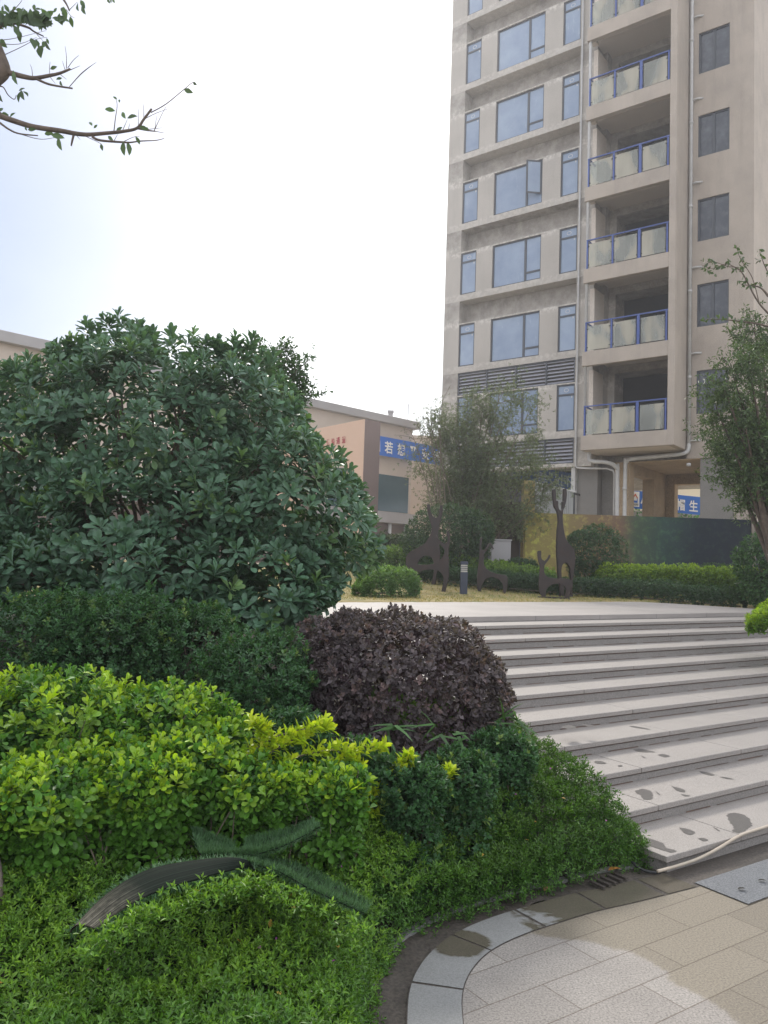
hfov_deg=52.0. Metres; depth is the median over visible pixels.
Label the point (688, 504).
banner
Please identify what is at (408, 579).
round hedge
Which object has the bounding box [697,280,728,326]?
window
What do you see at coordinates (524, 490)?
printed pillar
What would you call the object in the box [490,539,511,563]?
utility box
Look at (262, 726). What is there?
golden shrub
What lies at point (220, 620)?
green shrub
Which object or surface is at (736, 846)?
stair risers
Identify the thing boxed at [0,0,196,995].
street tree
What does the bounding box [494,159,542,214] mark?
window
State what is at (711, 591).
dark hedge
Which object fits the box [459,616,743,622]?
plaza riser
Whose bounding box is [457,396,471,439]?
window
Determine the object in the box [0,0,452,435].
sky
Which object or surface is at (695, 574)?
bright hedge
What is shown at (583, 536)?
domed shrub
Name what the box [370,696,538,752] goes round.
strap leaf plant
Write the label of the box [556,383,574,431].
window
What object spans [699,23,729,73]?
window
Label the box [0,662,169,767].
golden shrub
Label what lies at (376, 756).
green shrub
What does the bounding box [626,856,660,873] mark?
drain pipe
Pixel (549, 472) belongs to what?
banner
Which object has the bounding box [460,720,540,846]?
green shrub
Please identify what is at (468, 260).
window
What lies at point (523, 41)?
window
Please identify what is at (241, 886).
ground cover tips
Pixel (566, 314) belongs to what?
window
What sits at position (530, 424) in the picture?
window
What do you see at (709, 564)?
leafy shrub
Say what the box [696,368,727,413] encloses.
window
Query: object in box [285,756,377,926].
golden shrub
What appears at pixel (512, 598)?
lawn grass
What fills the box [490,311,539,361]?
window
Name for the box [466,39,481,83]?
window
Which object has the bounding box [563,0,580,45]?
window
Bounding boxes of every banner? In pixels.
[380,436,439,463]
[493,470,570,488]
[634,491,699,514]
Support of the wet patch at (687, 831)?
on the stair treads
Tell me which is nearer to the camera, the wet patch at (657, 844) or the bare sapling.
the wet patch at (657, 844)
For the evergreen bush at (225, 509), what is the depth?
5.94 m
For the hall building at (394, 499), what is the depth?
36.88 m
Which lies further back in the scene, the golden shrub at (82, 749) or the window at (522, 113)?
the window at (522, 113)
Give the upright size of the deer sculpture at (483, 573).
1.265 m
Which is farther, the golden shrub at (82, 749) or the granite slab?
the granite slab
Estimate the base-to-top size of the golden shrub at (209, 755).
0.804 m
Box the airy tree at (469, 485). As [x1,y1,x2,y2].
[392,362,577,557]
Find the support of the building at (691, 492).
on the ground at (436, 587)
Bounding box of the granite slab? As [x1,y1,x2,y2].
[695,859,767,903]
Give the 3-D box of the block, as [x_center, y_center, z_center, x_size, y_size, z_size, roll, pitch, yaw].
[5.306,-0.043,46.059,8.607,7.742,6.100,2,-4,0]
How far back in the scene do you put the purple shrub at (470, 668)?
4.65 m
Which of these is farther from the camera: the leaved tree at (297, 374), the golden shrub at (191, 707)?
the leaved tree at (297, 374)
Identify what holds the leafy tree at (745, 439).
on the ground at (436, 587)
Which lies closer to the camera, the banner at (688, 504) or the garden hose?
the garden hose
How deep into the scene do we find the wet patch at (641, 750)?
6.19 m
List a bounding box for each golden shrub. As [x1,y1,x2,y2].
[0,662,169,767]
[0,748,111,952]
[19,725,156,903]
[74,675,254,751]
[77,740,207,932]
[147,720,257,908]
[193,747,317,927]
[244,709,458,820]
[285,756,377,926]
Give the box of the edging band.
[407,873,695,1023]
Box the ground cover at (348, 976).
[0,686,653,1023]
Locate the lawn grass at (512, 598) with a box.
[259,565,686,601]
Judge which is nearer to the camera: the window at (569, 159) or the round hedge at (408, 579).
the round hedge at (408, 579)
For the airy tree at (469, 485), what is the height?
5.964 m
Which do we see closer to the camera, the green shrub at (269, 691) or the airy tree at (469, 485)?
the green shrub at (269, 691)
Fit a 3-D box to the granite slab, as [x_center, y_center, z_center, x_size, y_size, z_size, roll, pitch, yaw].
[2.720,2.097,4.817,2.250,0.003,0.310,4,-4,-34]
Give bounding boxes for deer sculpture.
[406,504,442,584]
[409,531,449,591]
[477,538,507,593]
[537,551,572,598]
[552,489,574,596]
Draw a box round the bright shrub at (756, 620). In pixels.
[744,599,767,636]
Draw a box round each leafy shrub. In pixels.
[687,562,733,599]
[729,531,767,607]
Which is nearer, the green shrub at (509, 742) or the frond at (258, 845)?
the frond at (258, 845)
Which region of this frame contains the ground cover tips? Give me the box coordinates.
[72,861,370,967]
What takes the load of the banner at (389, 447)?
attached to the hall building at (394, 499)
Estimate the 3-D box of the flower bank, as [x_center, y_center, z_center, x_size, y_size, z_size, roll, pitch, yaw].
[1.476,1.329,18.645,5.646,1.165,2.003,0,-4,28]
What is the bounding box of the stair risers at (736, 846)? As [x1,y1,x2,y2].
[357,623,767,871]
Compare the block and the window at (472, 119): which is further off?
the block
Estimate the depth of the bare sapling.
20.55 m
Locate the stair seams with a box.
[360,622,767,862]
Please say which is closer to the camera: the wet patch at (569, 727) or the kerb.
the kerb
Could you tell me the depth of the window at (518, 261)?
32.02 m
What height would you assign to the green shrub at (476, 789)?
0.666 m
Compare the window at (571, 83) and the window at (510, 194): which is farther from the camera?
the window at (510, 194)
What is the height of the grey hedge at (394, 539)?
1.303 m
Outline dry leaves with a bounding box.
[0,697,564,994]
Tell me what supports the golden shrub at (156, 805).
on the ground at (436, 587)
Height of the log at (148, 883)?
0.192 m
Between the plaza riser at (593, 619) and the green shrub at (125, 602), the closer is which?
the green shrub at (125, 602)
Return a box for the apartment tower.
[441,0,767,579]
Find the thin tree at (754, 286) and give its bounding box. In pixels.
[700,245,767,327]
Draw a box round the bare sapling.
[395,385,450,546]
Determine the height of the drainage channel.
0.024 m
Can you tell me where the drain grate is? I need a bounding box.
[589,871,627,888]
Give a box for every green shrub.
[0,582,112,705]
[17,579,186,725]
[104,596,254,703]
[184,623,320,752]
[253,703,338,852]
[313,732,393,882]
[366,750,456,906]
[423,740,499,875]
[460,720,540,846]
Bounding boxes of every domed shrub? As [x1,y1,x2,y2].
[398,501,496,575]
[564,522,629,592]
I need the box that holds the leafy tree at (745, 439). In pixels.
[682,300,767,561]
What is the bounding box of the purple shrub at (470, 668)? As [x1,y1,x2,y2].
[274,602,517,762]
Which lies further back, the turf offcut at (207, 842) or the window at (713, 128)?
the window at (713, 128)
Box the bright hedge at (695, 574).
[588,561,766,603]
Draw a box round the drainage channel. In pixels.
[368,865,665,1023]
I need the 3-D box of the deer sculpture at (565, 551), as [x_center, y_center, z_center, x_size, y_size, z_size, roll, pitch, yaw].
[3.741,0.666,16.450,0.506,2.311,0.100,2,-4,-7]
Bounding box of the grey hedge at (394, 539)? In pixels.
[377,529,423,563]
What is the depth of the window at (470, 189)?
33.59 m
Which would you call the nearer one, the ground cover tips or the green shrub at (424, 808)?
the ground cover tips
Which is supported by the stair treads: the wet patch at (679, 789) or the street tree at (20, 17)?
the wet patch at (679, 789)
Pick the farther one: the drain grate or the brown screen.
the brown screen
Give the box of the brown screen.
[494,502,520,558]
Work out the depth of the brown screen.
21.51 m
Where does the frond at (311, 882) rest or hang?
on the ground cover at (348, 976)
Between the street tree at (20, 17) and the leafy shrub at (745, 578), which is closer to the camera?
the street tree at (20, 17)
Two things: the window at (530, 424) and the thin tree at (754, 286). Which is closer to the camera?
the thin tree at (754, 286)
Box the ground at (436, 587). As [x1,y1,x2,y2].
[0,559,754,1023]
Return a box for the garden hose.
[656,825,767,872]
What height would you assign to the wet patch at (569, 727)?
0.001 m
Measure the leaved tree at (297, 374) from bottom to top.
3.058 m
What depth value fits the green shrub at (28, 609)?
4.56 m
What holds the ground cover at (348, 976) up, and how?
on the ground at (436, 587)
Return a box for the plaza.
[270,602,752,622]
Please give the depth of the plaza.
11.49 m
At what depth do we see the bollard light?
15.15 m
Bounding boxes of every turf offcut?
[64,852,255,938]
[190,824,240,857]
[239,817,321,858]
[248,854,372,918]
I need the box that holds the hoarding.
[524,513,766,595]
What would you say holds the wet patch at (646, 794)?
on the stair treads
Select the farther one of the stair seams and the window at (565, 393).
the window at (565, 393)
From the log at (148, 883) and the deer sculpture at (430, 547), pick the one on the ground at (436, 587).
the deer sculpture at (430, 547)
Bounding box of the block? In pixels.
[409,435,470,548]
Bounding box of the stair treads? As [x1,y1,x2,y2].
[353,617,767,862]
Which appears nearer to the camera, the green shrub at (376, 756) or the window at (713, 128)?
the green shrub at (376, 756)
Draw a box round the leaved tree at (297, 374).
[250,333,332,582]
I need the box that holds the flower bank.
[345,543,556,594]
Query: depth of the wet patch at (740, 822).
5.10 m
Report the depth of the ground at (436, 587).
4.72 m
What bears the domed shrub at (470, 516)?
on the ground at (436, 587)
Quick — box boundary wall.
[634,510,699,517]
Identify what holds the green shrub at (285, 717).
on the ground at (436, 587)
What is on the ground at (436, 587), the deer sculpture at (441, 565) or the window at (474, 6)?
the deer sculpture at (441, 565)
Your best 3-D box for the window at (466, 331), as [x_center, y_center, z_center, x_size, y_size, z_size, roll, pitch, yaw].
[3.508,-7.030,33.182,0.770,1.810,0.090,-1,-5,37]
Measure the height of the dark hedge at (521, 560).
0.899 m
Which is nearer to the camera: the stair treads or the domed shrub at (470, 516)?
the stair treads
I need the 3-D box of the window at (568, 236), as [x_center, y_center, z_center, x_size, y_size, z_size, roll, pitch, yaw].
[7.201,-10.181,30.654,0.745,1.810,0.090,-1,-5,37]
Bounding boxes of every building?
[0,330,420,562]
[634,489,699,510]
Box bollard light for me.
[460,561,467,593]
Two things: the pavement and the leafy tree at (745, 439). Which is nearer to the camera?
the pavement
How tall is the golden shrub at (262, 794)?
0.754 m
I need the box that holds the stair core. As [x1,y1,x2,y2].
[335,649,659,869]
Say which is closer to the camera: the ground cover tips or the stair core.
the ground cover tips
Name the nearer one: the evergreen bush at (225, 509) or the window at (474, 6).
the evergreen bush at (225, 509)
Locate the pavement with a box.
[462,886,767,1023]
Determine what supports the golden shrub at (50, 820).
on the ground at (436, 587)
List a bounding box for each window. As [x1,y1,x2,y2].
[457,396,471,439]
[458,322,474,366]
[460,250,475,294]
[462,179,477,223]
[464,109,479,153]
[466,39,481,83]
[468,0,482,15]
[489,388,537,436]
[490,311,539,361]
[492,235,540,287]
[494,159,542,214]
[496,85,543,142]
[497,11,545,71]
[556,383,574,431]
[558,304,575,351]
[559,225,577,273]
[561,148,578,196]
[562,71,579,120]
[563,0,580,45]
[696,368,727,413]
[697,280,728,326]
[698,107,729,156]
[698,193,728,241]
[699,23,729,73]
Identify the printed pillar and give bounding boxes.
[520,480,534,558]
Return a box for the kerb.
[363,862,639,1022]
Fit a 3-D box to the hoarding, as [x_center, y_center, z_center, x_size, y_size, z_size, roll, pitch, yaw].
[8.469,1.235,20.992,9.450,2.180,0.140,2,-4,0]
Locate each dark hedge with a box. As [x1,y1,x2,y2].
[417,561,747,607]
[508,556,538,588]
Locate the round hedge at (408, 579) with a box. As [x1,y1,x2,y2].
[350,562,422,597]
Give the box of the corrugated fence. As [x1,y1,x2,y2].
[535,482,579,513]
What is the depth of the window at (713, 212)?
27.83 m
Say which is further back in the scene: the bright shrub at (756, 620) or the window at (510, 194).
the window at (510, 194)
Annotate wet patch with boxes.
[562,725,575,728]
[634,749,653,751]
[635,789,652,799]
[647,838,675,851]
[672,786,684,791]
[680,828,694,834]
[726,813,752,832]
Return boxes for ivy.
[634,509,698,517]
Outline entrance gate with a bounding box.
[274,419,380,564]
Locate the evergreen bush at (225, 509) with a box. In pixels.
[0,306,387,653]
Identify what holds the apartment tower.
on the ground at (436, 587)

